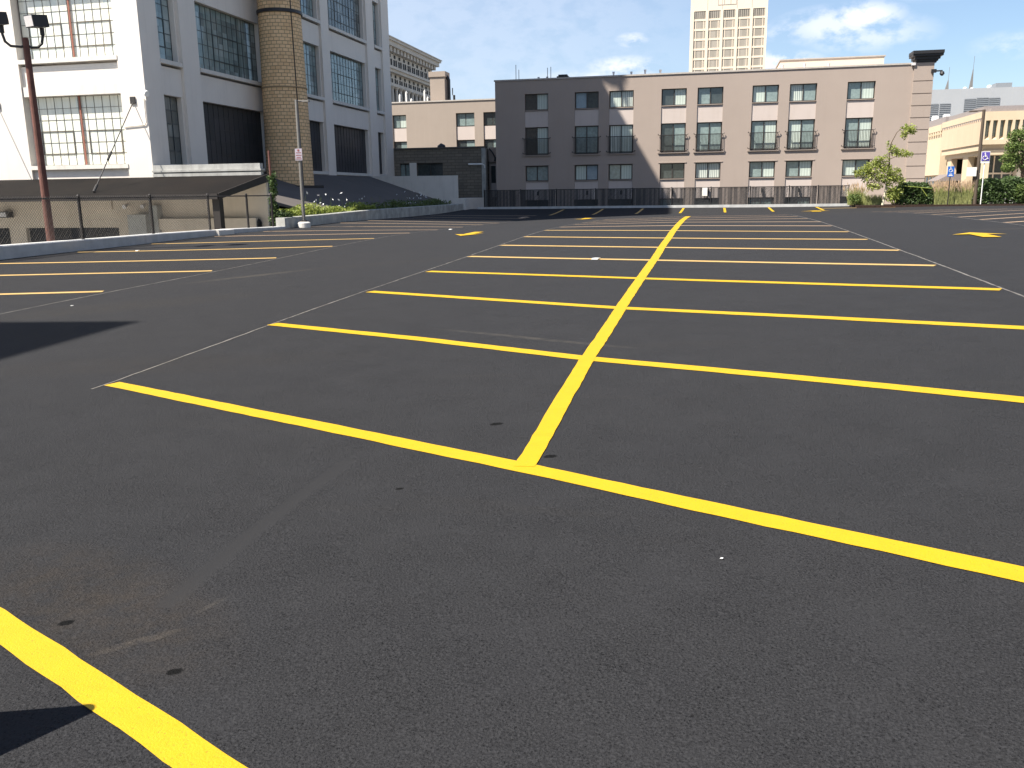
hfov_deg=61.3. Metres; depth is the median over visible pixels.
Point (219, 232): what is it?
kerb
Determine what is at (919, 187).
fallen branch
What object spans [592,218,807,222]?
parking line
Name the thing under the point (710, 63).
window
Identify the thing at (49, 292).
parking line
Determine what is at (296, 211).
weeds
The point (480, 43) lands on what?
sky
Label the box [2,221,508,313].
chalk line
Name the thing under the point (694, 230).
parking line
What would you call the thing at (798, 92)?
window
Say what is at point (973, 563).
parking line
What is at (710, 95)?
window
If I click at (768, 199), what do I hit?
window
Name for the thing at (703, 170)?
window
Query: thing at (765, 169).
window
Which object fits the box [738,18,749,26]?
window
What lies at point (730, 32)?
window
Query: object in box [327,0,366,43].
window
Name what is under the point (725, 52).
window
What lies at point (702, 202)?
window
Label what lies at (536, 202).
window
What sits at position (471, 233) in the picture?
arrow marking
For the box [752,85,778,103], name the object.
window
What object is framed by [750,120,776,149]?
window
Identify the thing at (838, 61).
roof penthouse
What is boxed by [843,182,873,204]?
ornamental grass
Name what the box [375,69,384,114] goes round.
window
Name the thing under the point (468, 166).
stone building
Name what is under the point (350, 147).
window
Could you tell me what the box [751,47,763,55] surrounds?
window
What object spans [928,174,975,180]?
awning
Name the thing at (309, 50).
window
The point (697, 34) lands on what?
window
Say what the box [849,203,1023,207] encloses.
planting bed
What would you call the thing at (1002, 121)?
ribbon window
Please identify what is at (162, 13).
window
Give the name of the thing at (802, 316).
parking line
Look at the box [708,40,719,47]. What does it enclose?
window
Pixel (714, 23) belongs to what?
window
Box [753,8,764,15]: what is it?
window
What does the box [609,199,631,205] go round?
window
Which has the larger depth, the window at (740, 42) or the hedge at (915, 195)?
the window at (740, 42)
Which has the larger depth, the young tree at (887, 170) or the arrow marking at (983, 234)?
the young tree at (887, 170)
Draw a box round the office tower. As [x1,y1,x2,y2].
[689,0,767,71]
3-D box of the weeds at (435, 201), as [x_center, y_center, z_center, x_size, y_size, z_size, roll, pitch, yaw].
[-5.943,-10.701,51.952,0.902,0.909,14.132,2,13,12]
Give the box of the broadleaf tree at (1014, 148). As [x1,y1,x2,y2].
[998,125,1023,177]
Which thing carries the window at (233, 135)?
in the factory building at (186, 74)
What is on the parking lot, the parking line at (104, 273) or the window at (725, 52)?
the parking line at (104, 273)
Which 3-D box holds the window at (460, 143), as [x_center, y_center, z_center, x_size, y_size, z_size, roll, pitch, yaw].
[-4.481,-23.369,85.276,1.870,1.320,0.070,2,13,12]
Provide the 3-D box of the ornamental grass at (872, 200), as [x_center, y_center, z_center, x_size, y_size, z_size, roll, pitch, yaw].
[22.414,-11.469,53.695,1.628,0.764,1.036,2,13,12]
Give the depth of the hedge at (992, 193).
51.43 m
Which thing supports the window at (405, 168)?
in the stone building at (468, 166)
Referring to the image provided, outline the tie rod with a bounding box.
[93,97,135,192]
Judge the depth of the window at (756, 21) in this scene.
362.41 m
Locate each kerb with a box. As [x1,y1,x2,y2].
[0,230,215,259]
[216,229,233,235]
[230,226,284,233]
[478,204,848,208]
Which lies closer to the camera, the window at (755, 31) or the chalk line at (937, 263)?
the chalk line at (937, 263)
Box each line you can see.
[0,257,275,263]
[0,270,211,275]
[0,291,102,294]
[0,607,246,767]
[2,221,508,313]
[92,221,589,388]
[99,246,330,251]
[105,382,1023,581]
[162,238,373,243]
[214,233,380,236]
[269,323,1023,402]
[369,291,1023,328]
[427,271,1001,289]
[468,256,934,265]
[499,245,897,250]
[514,216,689,465]
[526,236,866,239]
[589,225,748,226]
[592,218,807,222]
[600,230,849,231]
[610,216,796,220]
[795,215,1023,296]
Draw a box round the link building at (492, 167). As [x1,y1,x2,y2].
[488,147,496,202]
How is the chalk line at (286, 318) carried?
on the parking lot
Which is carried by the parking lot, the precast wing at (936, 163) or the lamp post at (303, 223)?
the lamp post at (303, 223)
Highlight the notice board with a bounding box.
[966,167,976,175]
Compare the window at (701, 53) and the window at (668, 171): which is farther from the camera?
the window at (701, 53)
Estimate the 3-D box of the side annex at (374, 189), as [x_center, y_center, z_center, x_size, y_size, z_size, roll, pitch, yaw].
[-9.794,-9.785,50.703,6.590,5.120,25.800,2,13,12]
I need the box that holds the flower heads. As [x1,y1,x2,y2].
[306,191,426,205]
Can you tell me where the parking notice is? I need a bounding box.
[295,148,302,160]
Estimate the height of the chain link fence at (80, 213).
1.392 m
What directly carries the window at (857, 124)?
in the apartment building at (805, 127)
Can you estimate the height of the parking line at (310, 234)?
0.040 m
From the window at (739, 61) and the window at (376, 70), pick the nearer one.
the window at (376, 70)
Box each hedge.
[894,181,933,204]
[972,175,1023,203]
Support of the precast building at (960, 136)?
on the pavement
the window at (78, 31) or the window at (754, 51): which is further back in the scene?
the window at (754, 51)
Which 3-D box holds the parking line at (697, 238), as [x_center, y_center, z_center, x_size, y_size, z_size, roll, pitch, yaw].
[4.085,-3.719,22.000,9.553,0.140,0.314,9,16,37]
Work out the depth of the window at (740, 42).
365.48 m
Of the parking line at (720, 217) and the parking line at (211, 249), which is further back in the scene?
the parking line at (720, 217)
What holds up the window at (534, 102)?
in the apartment building at (805, 127)
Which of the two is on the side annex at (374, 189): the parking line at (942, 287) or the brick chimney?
the brick chimney
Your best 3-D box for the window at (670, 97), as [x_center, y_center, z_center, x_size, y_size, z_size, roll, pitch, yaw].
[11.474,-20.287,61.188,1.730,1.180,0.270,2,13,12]
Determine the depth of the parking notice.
34.60 m
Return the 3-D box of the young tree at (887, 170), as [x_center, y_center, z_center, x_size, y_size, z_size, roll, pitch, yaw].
[22.493,-13.230,52.380,3.590,4.892,1.341,2,13,12]
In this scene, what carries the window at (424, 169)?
in the stone building at (468, 166)
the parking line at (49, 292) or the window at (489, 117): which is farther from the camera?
the window at (489, 117)
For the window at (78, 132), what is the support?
in the factory building at (186, 74)
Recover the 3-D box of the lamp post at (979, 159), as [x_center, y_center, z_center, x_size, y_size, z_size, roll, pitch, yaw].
[27.352,-13.334,51.281,0.889,5.620,0.280,2,13,12]
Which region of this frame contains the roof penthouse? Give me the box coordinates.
[775,55,885,67]
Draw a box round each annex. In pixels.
[0,163,270,244]
[181,173,457,223]
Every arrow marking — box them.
[456,232,481,235]
[953,232,999,236]
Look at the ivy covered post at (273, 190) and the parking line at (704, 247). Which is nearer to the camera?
the parking line at (704, 247)
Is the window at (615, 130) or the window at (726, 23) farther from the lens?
the window at (726, 23)
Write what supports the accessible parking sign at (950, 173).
on the planting bed
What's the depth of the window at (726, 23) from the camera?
364.99 m
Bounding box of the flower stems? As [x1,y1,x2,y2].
[305,195,424,211]
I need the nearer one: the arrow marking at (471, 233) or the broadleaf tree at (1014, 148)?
the arrow marking at (471, 233)
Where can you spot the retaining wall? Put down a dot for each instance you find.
(338, 217)
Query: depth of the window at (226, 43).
44.40 m
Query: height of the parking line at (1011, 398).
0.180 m
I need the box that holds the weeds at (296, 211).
[278,202,375,215]
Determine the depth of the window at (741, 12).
362.94 m
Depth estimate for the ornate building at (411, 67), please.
145.99 m
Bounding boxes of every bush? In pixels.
[273,209,293,220]
[848,194,861,206]
[1011,184,1023,203]
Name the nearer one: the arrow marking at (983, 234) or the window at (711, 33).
the arrow marking at (983, 234)
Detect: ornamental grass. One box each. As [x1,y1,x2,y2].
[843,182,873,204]
[863,194,882,204]
[927,178,979,203]
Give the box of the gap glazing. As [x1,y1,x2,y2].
[955,159,962,182]
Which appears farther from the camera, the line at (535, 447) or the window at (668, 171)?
the window at (668, 171)
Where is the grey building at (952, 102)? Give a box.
[929,82,1023,120]
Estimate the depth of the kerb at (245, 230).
32.17 m
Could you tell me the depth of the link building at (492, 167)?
67.89 m
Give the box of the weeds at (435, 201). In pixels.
[363,198,451,208]
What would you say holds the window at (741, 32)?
in the office tower
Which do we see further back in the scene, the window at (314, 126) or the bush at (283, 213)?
the window at (314, 126)
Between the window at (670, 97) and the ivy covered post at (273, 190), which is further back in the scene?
the window at (670, 97)
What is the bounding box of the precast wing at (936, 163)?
[924,116,950,184]
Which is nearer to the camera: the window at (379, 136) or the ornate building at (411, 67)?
the window at (379, 136)
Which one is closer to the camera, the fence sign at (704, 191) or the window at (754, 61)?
the fence sign at (704, 191)
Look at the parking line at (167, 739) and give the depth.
2.77 m
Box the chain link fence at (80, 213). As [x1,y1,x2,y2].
[0,193,273,243]
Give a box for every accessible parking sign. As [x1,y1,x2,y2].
[947,166,954,203]
[980,151,990,203]
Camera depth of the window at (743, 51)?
366.24 m
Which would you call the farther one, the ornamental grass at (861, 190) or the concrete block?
the concrete block
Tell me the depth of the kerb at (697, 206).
57.47 m
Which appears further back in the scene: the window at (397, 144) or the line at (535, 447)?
the window at (397, 144)
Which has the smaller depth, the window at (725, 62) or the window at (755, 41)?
the window at (755, 41)
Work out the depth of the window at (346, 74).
59.31 m
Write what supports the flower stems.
on the planting strip
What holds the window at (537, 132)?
in the apartment building at (805, 127)
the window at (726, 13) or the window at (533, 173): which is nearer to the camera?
the window at (533, 173)
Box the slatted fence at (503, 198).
[484,184,849,206]
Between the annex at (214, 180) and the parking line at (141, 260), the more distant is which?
the annex at (214, 180)
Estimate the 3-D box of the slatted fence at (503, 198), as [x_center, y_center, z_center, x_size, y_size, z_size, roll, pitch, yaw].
[9.805,-12.442,57.931,24.118,1.460,0.070,2,13,12]
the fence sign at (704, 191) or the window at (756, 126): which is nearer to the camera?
the fence sign at (704, 191)
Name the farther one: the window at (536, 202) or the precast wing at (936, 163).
the precast wing at (936, 163)
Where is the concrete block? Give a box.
[450,198,483,209]
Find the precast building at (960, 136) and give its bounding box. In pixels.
[940,105,1023,186]
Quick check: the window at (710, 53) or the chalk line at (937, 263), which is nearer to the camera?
the chalk line at (937, 263)
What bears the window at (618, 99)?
in the apartment building at (805, 127)
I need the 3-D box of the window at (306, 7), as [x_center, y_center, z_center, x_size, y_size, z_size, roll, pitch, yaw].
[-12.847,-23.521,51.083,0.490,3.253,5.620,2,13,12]
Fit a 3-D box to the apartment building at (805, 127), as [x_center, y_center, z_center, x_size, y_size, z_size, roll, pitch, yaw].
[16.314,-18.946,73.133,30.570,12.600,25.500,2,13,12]
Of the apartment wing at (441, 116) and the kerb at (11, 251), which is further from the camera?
the apartment wing at (441, 116)
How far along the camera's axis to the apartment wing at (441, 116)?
85.08 m
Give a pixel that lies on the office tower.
(728, 34)
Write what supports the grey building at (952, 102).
on the ground
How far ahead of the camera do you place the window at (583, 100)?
62.58 m
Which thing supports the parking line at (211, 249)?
on the parking lot
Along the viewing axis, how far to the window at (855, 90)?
58.62 m
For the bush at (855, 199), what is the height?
0.885 m
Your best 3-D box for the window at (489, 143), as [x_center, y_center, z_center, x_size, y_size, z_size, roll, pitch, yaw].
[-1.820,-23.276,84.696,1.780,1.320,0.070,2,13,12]
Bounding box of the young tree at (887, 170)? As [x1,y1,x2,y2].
[852,123,917,204]
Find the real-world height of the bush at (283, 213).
1.001 m
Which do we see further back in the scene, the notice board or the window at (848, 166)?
the window at (848, 166)
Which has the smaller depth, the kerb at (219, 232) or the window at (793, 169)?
the kerb at (219, 232)
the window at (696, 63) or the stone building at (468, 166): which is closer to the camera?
the stone building at (468, 166)
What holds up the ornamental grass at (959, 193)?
on the planting bed
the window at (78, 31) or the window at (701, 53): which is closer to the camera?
the window at (78, 31)
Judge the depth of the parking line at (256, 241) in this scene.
26.40 m
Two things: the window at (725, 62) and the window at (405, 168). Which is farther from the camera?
the window at (725, 62)
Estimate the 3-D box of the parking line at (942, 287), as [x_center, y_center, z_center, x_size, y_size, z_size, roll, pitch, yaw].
[2.202,-1.633,13.351,9.447,0.196,0.248,9,16,36]
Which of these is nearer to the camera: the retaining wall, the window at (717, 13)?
the retaining wall
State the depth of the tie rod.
36.61 m
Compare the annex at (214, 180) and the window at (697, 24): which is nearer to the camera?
the annex at (214, 180)
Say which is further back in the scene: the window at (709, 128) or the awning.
the awning
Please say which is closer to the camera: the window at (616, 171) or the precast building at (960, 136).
the window at (616, 171)
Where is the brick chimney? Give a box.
[256,0,323,205]
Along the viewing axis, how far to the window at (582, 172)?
63.69 m
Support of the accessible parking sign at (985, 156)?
on the planting bed
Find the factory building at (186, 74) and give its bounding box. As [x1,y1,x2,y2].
[0,0,394,242]
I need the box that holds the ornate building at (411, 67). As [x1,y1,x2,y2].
[389,35,441,101]
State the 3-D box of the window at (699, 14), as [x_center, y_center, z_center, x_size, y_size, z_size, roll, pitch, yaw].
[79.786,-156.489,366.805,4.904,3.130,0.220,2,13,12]
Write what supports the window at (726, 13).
in the office tower
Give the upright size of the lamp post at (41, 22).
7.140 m
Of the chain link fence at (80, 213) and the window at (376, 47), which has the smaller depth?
the chain link fence at (80, 213)
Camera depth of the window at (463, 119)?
84.68 m
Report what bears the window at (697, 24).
in the office tower
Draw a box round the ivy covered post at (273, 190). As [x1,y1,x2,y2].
[266,151,280,226]
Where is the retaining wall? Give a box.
[276,204,462,228]
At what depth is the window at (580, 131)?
63.16 m
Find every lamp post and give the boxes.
[0,12,55,240]
[295,100,310,227]
[969,109,985,203]
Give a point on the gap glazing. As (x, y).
(959, 166)
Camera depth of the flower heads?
43.81 m
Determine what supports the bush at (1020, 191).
on the planting bed
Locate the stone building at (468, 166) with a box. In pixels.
[394,146,489,206]
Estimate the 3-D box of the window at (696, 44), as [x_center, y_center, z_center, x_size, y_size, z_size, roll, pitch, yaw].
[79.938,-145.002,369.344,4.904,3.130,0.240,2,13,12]
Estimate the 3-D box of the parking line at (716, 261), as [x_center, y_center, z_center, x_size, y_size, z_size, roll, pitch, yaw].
[2.808,-2.329,16.236,9.471,0.184,0.249,9,16,37]
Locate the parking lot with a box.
[0,206,1023,767]
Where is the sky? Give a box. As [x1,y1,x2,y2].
[387,0,1023,99]
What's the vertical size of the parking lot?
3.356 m
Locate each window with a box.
[17,0,116,65]
[31,94,128,169]
[155,0,182,67]
[164,96,182,164]
[194,3,261,86]
[203,102,266,171]
[300,0,319,23]
[303,42,324,100]
[309,121,328,174]
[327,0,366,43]
[330,52,369,110]
[334,125,372,175]
[372,3,381,50]
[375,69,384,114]
[378,133,387,175]
[393,115,405,128]
[394,142,406,147]
[401,164,409,175]
[418,163,442,175]
[457,113,474,126]
[457,140,474,146]
[484,112,495,125]
[484,139,495,148]
[490,165,496,182]
[525,94,547,110]
[526,127,547,154]
[526,166,547,181]
[534,200,541,206]
[575,92,598,109]
[575,126,597,153]
[575,165,597,180]
[609,125,632,152]
[609,164,631,179]
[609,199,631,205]
[610,90,633,107]
[660,163,683,179]
[661,88,686,106]
[661,123,685,151]
[693,31,704,38]
[693,40,704,48]
[693,50,704,57]
[693,60,703,67]
[694,11,705,18]
[694,21,705,28]
[695,162,719,178]
[696,122,721,150]
[698,87,722,104]
[699,198,718,204]
[707,50,718,57]
[707,59,718,66]
[708,20,719,28]
[708,30,719,37]
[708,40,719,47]
[709,10,720,18]
[721,59,733,66]
[722,39,733,46]
[722,49,733,56]
[723,9,735,17]
[723,19,734,27]
[723,29,734,37]
[736,48,748,56]
[736,58,747,65]
[737,28,749,36]
[737,38,748,46]
[738,9,749,16]
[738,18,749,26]
[748,198,770,203]
[749,161,774,177]
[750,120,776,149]
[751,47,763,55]
[751,57,762,65]
[752,28,763,35]
[752,38,763,45]
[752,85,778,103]
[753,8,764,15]
[753,18,764,25]
[785,161,811,177]
[786,197,809,203]
[787,119,814,148]
[789,83,816,101]
[842,159,868,176]
[844,118,871,147]
[847,81,874,99]
[985,120,1023,135]
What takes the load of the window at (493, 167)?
in the link building at (492, 167)
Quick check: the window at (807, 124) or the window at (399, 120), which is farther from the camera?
the window at (399, 120)
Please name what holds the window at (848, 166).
in the apartment building at (805, 127)
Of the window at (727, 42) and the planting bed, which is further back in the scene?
the window at (727, 42)
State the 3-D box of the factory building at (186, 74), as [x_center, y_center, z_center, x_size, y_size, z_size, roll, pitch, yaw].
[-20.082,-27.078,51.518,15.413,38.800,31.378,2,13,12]
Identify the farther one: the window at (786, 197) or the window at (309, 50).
the window at (786, 197)
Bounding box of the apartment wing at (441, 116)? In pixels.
[392,71,495,148]
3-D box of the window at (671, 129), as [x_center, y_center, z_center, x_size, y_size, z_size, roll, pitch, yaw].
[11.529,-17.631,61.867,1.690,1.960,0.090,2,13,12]
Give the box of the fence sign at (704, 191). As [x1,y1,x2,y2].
[702,188,706,195]
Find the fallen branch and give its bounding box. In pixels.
[903,185,931,195]
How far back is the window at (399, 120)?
86.12 m
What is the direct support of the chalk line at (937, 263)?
on the parking lot
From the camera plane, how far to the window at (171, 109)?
40.33 m
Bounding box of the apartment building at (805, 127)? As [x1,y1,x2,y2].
[494,49,944,206]
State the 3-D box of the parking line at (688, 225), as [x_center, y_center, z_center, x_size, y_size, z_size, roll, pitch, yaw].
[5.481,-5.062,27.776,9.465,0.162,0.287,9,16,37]

